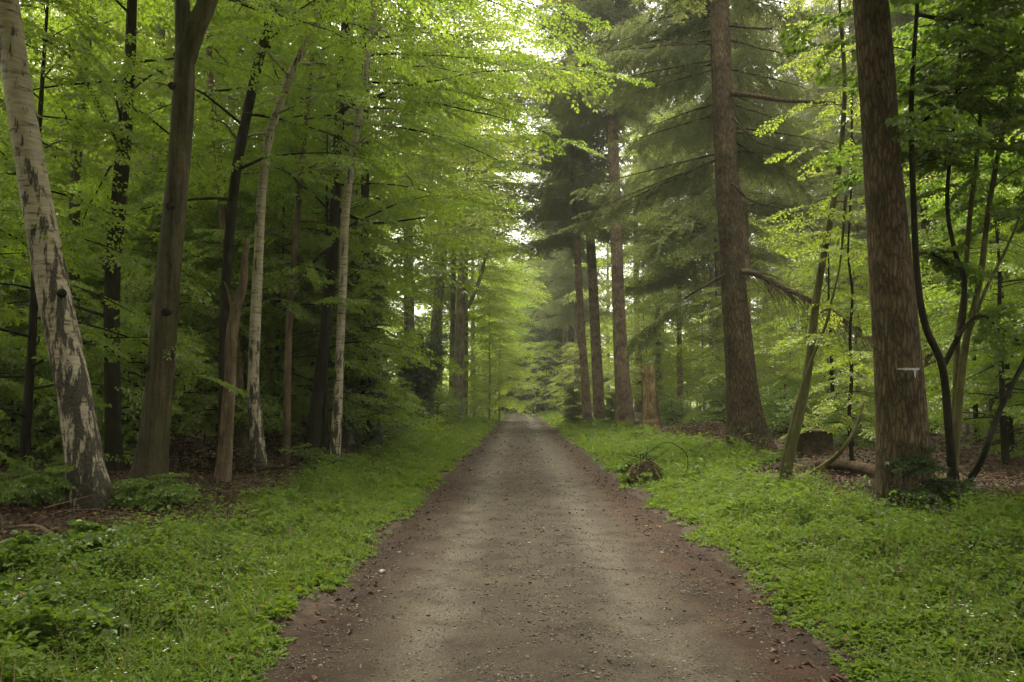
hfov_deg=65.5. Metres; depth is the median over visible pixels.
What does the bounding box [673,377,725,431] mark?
leafy bush
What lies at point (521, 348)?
tall beech
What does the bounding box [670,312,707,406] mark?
young tree
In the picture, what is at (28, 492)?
bramble
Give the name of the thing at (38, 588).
woodland plant
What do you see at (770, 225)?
tall spruce
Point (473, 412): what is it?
leafy bush
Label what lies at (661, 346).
young tree
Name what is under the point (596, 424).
fern
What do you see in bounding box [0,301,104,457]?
leafy bush
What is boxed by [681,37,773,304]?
tall spruce
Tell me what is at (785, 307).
tall spruce
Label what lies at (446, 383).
young tree
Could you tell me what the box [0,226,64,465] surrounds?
young beech
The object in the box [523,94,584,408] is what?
tall spruce
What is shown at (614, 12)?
spruce tree
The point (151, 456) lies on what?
beech tree
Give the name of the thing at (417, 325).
young tree
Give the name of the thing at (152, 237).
young beech
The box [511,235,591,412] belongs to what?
dark spruce
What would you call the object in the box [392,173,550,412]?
tall beech
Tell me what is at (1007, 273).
young beech
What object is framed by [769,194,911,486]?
sapling
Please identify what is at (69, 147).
young beech
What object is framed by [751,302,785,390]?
young tree
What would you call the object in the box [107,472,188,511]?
bramble
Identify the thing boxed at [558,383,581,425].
young spruce
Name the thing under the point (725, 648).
path
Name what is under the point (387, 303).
young beech
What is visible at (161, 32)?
tall beech
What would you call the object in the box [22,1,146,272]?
tall beech
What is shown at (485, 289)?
tall beech
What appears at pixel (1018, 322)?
young beech
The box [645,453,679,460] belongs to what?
fern
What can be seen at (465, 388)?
tall beech
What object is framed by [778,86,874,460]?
sapling
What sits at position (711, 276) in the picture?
spruce
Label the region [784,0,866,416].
tall spruce
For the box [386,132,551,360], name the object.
tall beech
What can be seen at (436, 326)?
beech tree
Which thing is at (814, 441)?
tree stump
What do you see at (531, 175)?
sky
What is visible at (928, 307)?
young beech
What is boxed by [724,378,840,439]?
leafy bush
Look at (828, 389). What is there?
young tree
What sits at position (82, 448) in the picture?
birch tree
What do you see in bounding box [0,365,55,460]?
leafy bush
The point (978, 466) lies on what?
trunk
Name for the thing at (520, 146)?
tall beech
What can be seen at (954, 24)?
hazel tree
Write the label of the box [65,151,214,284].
young beech
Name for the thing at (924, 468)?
leafy bush
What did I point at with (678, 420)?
leafy bush
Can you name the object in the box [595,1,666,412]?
tall spruce
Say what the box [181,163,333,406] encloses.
young beech
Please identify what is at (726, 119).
spruce tree
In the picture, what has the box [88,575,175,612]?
woodland plant
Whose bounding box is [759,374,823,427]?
leafy bush
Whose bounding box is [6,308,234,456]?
leafy bush
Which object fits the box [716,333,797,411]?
young tree
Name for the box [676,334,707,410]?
young tree
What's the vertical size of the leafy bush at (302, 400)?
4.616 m
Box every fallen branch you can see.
[4,524,54,537]
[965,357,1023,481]
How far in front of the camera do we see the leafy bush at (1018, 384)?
18.39 m
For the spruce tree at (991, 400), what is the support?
on the ground at (328, 606)
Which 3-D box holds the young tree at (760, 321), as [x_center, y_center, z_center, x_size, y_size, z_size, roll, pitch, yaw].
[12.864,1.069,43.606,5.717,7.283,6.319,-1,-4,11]
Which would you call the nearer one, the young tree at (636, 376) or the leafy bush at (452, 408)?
the leafy bush at (452, 408)
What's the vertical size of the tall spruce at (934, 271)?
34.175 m
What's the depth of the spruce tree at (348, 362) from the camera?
19.84 m
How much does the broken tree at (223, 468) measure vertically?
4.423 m
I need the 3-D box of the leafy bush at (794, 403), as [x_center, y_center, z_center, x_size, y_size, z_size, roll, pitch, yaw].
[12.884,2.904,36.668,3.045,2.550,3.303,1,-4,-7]
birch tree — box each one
[0,0,122,511]
[137,0,466,472]
[224,0,475,466]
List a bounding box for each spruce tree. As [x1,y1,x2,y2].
[497,0,653,423]
[515,1,665,420]
[525,0,683,426]
[558,0,872,450]
[601,20,708,416]
[629,0,934,516]
[805,0,1023,435]
[836,0,1023,447]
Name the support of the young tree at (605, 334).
on the ground at (328, 606)
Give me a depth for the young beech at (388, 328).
45.61 m
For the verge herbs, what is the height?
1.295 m
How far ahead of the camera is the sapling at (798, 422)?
13.89 m
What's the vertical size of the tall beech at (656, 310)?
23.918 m
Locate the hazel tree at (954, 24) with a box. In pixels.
[772,0,1023,480]
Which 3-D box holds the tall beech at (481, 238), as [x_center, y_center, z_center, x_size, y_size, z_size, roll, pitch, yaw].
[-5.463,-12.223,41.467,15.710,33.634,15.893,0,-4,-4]
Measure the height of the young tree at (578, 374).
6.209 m
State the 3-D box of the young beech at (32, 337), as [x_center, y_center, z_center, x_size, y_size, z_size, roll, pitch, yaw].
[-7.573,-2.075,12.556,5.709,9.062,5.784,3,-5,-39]
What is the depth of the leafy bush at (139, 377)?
15.76 m
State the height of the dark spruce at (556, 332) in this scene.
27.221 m
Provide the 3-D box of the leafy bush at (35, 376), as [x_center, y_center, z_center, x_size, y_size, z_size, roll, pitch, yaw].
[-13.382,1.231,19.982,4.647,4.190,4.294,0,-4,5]
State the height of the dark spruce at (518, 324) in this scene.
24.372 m
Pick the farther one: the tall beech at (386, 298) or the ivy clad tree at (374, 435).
the tall beech at (386, 298)
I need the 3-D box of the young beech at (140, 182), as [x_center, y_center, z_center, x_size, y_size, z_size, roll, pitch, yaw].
[-8.839,-1.204,19.931,5.478,8.479,5.550,0,-4,0]
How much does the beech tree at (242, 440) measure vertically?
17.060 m
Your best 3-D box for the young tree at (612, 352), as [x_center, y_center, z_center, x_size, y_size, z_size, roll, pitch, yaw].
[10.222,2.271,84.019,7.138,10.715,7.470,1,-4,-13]
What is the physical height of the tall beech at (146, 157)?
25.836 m
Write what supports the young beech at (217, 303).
on the ground at (328, 606)
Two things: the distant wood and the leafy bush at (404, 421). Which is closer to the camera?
the leafy bush at (404, 421)
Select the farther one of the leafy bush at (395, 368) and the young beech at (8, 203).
the leafy bush at (395, 368)
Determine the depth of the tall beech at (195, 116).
39.61 m
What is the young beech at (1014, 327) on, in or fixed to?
on the ground at (328, 606)
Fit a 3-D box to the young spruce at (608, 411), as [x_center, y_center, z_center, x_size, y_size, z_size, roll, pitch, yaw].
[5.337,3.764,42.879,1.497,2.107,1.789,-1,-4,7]
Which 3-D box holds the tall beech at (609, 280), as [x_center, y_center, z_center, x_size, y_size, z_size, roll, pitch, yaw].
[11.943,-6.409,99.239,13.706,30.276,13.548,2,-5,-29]
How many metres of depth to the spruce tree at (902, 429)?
10.13 m
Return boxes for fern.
[587,423,604,427]
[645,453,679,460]
[757,452,782,458]
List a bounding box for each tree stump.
[618,447,670,484]
[795,429,833,457]
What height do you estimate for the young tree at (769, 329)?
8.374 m
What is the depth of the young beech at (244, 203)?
19.30 m
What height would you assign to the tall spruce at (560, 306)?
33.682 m
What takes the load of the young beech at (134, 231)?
on the ground at (328, 606)
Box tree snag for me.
[642,364,661,429]
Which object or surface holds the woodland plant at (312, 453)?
on the ground at (328, 606)
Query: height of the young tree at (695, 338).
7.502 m
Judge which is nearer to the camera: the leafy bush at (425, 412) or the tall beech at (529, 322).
the leafy bush at (425, 412)
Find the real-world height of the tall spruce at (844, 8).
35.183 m
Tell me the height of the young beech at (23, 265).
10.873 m
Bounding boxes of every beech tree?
[0,0,244,326]
[0,0,330,473]
[30,0,360,454]
[60,0,466,447]
[85,0,476,486]
[127,0,654,462]
[193,0,416,464]
[372,0,586,416]
[374,31,601,420]
[396,85,543,416]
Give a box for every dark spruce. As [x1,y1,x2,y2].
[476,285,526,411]
[502,259,534,411]
[509,256,592,406]
[510,264,541,409]
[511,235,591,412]
[529,235,613,408]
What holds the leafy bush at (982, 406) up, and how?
on the ground at (328, 606)
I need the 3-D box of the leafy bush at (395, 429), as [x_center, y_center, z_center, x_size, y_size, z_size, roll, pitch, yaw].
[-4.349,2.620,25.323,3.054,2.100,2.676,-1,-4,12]
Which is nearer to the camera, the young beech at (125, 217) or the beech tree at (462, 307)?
the young beech at (125, 217)
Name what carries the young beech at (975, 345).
on the ground at (328, 606)
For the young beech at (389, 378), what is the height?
8.951 m
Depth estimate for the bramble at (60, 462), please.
10.23 m
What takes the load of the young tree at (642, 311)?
on the ground at (328, 606)
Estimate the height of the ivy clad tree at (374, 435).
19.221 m
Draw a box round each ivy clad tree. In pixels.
[212,0,496,450]
[389,329,452,429]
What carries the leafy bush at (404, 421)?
on the ground at (328, 606)
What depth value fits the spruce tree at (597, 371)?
48.77 m
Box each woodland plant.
[0,519,144,566]
[0,542,125,588]
[0,576,107,621]
[0,598,132,660]
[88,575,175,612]
[277,442,357,467]
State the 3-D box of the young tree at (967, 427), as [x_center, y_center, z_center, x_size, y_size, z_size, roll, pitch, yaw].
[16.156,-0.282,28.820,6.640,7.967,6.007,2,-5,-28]
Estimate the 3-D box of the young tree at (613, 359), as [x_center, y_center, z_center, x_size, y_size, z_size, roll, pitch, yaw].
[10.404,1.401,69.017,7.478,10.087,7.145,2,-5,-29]
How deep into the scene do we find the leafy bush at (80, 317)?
21.50 m
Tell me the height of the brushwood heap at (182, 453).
1.163 m
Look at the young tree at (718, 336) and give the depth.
31.63 m
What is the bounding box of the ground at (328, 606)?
[0,404,1023,681]
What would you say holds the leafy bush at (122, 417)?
on the ground at (328, 606)
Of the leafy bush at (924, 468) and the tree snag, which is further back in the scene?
the tree snag
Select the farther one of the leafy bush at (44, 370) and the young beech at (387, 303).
the young beech at (387, 303)
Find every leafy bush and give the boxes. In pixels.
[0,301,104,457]
[0,315,50,442]
[0,332,62,468]
[0,340,103,463]
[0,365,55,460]
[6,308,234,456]
[6,316,283,466]
[18,278,186,440]
[33,264,295,460]
[36,357,195,457]
[131,359,246,447]
[204,392,303,446]
[263,333,331,438]
[300,357,427,441]
[329,391,423,437]
[358,396,421,446]
[382,357,414,427]
[383,387,419,431]
[384,393,431,432]
[399,386,438,431]
[427,384,471,425]
[432,394,477,424]
[468,377,497,417]
[639,394,690,422]
[642,395,696,425]
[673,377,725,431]
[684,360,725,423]
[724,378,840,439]
[756,354,813,413]
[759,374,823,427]
[775,379,825,422]
[809,393,874,449]
[840,439,1001,515]
[962,362,1023,458]
[967,379,1023,442]
[970,398,1023,421]
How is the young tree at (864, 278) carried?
on the ground at (328, 606)
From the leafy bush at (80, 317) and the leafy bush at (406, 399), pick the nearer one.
the leafy bush at (80, 317)
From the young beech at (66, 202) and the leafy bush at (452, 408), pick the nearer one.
the young beech at (66, 202)
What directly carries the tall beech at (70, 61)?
on the ground at (328, 606)
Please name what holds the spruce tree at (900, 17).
on the ground at (328, 606)
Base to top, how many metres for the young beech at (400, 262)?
10.177 m
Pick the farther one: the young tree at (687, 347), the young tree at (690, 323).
the young tree at (687, 347)
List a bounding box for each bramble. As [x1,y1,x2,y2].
[0,453,64,496]
[0,455,75,507]
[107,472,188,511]
[113,472,201,505]
[642,442,687,479]
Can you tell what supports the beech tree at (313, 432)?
on the ground at (328, 606)
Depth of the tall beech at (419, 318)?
53.63 m
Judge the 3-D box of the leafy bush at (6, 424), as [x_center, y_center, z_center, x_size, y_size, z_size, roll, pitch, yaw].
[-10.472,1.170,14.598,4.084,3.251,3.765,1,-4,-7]
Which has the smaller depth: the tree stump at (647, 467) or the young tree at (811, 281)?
the tree stump at (647, 467)
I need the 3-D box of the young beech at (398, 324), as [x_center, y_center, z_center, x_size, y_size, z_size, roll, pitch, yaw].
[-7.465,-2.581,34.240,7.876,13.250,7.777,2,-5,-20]
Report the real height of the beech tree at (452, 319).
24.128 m
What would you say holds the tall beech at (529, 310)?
on the ground at (328, 606)
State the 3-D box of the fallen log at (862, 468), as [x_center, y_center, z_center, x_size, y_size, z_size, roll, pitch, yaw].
[6.120,2.303,14.268,0.303,0.304,3.642,0,-4,4]
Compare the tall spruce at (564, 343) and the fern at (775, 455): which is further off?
the tall spruce at (564, 343)
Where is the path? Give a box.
[250,411,863,681]
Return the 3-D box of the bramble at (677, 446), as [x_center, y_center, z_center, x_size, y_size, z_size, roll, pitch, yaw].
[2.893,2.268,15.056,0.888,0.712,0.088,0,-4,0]
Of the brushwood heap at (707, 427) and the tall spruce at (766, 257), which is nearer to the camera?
the brushwood heap at (707, 427)
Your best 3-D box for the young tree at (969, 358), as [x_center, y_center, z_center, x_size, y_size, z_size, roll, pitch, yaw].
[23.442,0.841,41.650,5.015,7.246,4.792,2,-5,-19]
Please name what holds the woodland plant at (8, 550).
on the ground at (328, 606)
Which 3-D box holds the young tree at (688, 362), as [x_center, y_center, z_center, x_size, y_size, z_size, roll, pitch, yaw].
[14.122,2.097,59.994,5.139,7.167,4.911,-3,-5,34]
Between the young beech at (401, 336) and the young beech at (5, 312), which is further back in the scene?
the young beech at (401, 336)
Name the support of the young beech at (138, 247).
on the ground at (328, 606)
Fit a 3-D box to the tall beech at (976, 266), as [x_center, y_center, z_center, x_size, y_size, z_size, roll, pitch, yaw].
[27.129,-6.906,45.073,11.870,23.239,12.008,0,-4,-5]
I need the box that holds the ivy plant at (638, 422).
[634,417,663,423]
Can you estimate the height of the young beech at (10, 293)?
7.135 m
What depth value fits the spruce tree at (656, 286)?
50.11 m
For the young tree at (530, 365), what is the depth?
95.67 m
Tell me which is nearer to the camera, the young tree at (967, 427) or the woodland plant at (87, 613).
the woodland plant at (87, 613)
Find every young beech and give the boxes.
[0,0,248,478]
[0,15,127,432]
[0,28,136,408]
[0,76,132,404]
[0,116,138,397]
[0,118,102,336]
[0,118,120,396]
[0,155,57,415]
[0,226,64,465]
[0,254,29,428]
[0,258,30,325]
[0,276,23,296]
[1,85,134,275]
[13,173,195,432]
[39,225,153,351]
[46,131,268,429]
[52,159,282,416]
[65,135,249,384]
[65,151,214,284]
[96,168,314,435]
[97,189,241,354]
[125,194,302,433]
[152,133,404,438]
[178,198,330,438]
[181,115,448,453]
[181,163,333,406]
[206,194,381,401]
[211,151,422,427]
[233,165,412,437]
[240,136,463,415]
[247,189,444,437]
[321,138,431,399]
[372,248,401,386]
[377,323,396,384]
[752,232,874,440]
[862,14,1023,417]
[910,151,1023,455]
[918,151,1023,410]
[919,93,1023,411]
[919,172,1023,465]
[920,230,1023,441]
[973,200,1023,357]
[976,266,1023,402]
[1013,351,1023,424]
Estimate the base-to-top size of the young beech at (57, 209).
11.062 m
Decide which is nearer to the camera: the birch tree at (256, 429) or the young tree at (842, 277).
the birch tree at (256, 429)
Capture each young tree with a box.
[389,315,447,385]
[439,295,535,420]
[442,368,448,404]
[468,320,543,420]
[468,321,539,415]
[477,340,534,414]
[509,338,559,413]
[518,340,570,413]
[544,343,613,413]
[546,341,612,410]
[561,321,614,409]
[586,317,633,407]
[601,276,706,412]
[601,305,673,408]
[602,315,690,415]
[605,288,695,394]
[628,299,692,394]
[632,333,690,404]
[651,341,692,411]
[654,303,724,408]
[660,296,758,411]
[661,304,707,411]
[663,279,804,419]
[668,314,709,405]
[668,328,709,412]
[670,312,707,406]
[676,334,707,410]
[694,299,794,405]
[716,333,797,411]
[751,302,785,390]
[752,261,843,399]
[752,288,804,395]
[752,332,779,385]
[756,250,873,414]
[758,289,873,424]
[767,244,950,436]
[768,328,829,391]
[796,240,941,415]
[802,287,872,399]
[911,234,1023,434]
[936,298,988,419]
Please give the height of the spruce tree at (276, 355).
8.648 m
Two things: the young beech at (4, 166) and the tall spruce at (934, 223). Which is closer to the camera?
the young beech at (4, 166)
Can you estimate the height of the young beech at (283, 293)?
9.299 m
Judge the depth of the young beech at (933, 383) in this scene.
18.49 m
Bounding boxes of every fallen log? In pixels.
[680,438,724,454]
[815,460,874,478]
[950,485,1023,511]
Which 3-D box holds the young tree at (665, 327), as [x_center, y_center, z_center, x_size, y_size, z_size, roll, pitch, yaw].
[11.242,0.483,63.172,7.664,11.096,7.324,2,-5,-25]
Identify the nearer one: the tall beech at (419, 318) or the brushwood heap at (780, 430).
the brushwood heap at (780, 430)
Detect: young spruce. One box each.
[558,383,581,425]
[598,391,614,425]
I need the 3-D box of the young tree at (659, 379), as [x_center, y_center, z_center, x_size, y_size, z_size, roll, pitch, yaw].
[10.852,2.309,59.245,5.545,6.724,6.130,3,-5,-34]
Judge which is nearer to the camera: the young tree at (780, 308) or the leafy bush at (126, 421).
the leafy bush at (126, 421)
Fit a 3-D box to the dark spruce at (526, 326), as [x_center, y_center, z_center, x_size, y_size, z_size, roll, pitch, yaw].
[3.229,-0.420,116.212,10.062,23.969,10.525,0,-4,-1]
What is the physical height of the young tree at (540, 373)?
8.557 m
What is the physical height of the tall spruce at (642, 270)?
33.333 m
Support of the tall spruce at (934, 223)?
on the ground at (328, 606)
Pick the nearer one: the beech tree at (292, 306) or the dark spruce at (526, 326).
the beech tree at (292, 306)
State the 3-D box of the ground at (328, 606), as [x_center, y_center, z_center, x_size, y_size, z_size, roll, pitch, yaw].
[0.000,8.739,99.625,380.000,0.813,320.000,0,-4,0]
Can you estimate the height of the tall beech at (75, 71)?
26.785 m
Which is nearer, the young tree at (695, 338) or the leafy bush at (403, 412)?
the leafy bush at (403, 412)
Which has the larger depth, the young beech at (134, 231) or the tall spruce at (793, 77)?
the tall spruce at (793, 77)
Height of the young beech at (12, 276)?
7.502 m
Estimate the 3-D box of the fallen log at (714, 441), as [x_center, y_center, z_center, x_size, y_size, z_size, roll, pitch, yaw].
[5.298,2.873,21.686,0.492,0.369,5.178,-2,-5,30]
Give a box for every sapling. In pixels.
[753,0,937,484]
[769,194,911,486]
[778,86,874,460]
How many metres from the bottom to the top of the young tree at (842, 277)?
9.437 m
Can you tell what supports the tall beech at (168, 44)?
on the ground at (328, 606)
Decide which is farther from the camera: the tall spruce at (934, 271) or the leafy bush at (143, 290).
the tall spruce at (934, 271)
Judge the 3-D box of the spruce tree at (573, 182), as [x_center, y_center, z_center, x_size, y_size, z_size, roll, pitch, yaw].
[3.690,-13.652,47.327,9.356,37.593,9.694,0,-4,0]
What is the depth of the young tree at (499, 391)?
61.88 m
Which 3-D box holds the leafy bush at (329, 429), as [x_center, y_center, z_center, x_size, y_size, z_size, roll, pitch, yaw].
[-5.523,1.989,26.326,4.275,3.371,4.637,-1,-4,17]
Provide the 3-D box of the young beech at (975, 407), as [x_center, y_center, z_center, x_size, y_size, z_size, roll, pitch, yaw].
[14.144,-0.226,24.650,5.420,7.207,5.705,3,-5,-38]
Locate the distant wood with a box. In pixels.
[329,260,984,409]
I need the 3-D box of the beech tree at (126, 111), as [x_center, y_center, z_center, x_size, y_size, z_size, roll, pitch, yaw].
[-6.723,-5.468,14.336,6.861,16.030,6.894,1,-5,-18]
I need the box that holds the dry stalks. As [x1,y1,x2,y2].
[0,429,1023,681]
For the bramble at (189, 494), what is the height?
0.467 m
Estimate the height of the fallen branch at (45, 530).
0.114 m
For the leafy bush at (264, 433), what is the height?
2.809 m
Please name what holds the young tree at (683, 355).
on the ground at (328, 606)
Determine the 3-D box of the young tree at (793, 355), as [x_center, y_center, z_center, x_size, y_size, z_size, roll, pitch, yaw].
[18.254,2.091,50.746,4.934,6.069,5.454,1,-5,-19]
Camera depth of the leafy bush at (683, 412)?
37.49 m
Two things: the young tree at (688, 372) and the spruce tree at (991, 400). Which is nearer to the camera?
the spruce tree at (991, 400)
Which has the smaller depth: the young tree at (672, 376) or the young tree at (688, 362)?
the young tree at (688, 362)
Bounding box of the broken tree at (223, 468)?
[213,228,249,482]
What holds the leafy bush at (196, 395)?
on the ground at (328, 606)
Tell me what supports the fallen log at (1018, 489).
on the ground at (328, 606)
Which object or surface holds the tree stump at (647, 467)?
on the ground at (328, 606)
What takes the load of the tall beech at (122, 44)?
on the ground at (328, 606)
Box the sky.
[19,0,1019,403]
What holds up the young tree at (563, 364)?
on the ground at (328, 606)
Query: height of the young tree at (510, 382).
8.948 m
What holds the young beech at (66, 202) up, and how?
on the ground at (328, 606)
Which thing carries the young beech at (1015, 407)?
on the ground at (328, 606)
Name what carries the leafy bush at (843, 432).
on the ground at (328, 606)
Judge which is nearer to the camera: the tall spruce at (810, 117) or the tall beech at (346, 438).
the tall beech at (346, 438)
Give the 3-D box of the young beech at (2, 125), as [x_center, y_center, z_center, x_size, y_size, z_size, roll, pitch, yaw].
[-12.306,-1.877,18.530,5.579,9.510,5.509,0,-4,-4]
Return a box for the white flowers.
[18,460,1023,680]
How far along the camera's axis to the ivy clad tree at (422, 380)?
37.54 m
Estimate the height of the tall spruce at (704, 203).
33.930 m
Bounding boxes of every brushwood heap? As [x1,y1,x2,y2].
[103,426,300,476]
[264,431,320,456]
[600,420,778,440]
[767,419,872,438]
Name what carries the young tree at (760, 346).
on the ground at (328, 606)
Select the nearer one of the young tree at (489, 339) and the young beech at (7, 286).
the young beech at (7, 286)
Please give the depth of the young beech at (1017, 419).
14.04 m
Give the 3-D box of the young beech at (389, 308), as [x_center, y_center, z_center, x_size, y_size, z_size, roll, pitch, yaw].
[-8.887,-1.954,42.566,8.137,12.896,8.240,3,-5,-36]
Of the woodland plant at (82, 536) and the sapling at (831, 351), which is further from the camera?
the sapling at (831, 351)
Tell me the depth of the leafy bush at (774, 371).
39.84 m
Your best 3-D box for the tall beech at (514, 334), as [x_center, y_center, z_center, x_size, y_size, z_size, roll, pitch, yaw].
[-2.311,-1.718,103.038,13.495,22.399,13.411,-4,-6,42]
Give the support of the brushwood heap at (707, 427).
on the ground at (328, 606)
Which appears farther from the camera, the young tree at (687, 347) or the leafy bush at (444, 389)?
the young tree at (687, 347)
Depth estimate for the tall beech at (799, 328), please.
76.64 m
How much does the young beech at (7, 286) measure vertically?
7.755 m
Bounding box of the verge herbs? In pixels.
[0,408,1023,681]
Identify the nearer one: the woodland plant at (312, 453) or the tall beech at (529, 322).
the woodland plant at (312, 453)
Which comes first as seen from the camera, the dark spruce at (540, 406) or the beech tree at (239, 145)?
the beech tree at (239, 145)
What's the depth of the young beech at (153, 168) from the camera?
21.32 m
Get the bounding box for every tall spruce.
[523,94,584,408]
[524,115,611,408]
[527,120,630,412]
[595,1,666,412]
[624,100,707,406]
[644,10,800,418]
[649,0,855,329]
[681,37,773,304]
[749,47,794,410]
[752,0,862,410]
[753,47,824,362]
[763,0,869,411]
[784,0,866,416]
[810,0,944,209]
[832,22,978,369]
[860,171,1017,358]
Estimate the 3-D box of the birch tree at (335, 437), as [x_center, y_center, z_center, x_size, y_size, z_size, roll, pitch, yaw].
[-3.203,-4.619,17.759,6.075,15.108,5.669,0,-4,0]
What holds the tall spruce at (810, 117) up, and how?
on the ground at (328, 606)
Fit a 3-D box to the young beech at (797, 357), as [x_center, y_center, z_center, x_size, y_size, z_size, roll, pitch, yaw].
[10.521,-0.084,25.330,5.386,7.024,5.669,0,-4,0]
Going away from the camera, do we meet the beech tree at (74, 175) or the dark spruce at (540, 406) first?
the beech tree at (74, 175)
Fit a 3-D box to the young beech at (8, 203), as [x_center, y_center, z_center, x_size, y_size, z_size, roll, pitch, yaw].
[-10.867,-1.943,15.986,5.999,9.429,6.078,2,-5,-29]
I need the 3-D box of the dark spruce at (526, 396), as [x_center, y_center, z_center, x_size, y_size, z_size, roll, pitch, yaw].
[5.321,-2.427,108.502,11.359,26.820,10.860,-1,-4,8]
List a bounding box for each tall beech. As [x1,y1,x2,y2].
[0,0,331,298]
[0,1,222,306]
[1,2,168,224]
[7,0,115,230]
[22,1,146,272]
[29,1,402,343]
[65,9,293,256]
[108,7,443,262]
[112,0,553,447]
[151,0,606,262]
[274,0,551,386]
[370,130,457,348]
[371,181,403,332]
[376,22,542,413]
[385,68,551,418]
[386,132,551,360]
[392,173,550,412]
[429,227,538,409]
[468,253,541,409]
[476,259,533,410]
[501,231,587,378]
[508,270,542,368]
[563,104,709,411]
[584,179,665,406]
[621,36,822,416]
[772,190,842,410]
[908,127,1023,308]
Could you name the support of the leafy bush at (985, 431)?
on the ground at (328, 606)
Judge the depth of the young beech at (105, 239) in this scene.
21.36 m
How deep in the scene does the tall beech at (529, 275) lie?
104.65 m
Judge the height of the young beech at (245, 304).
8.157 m

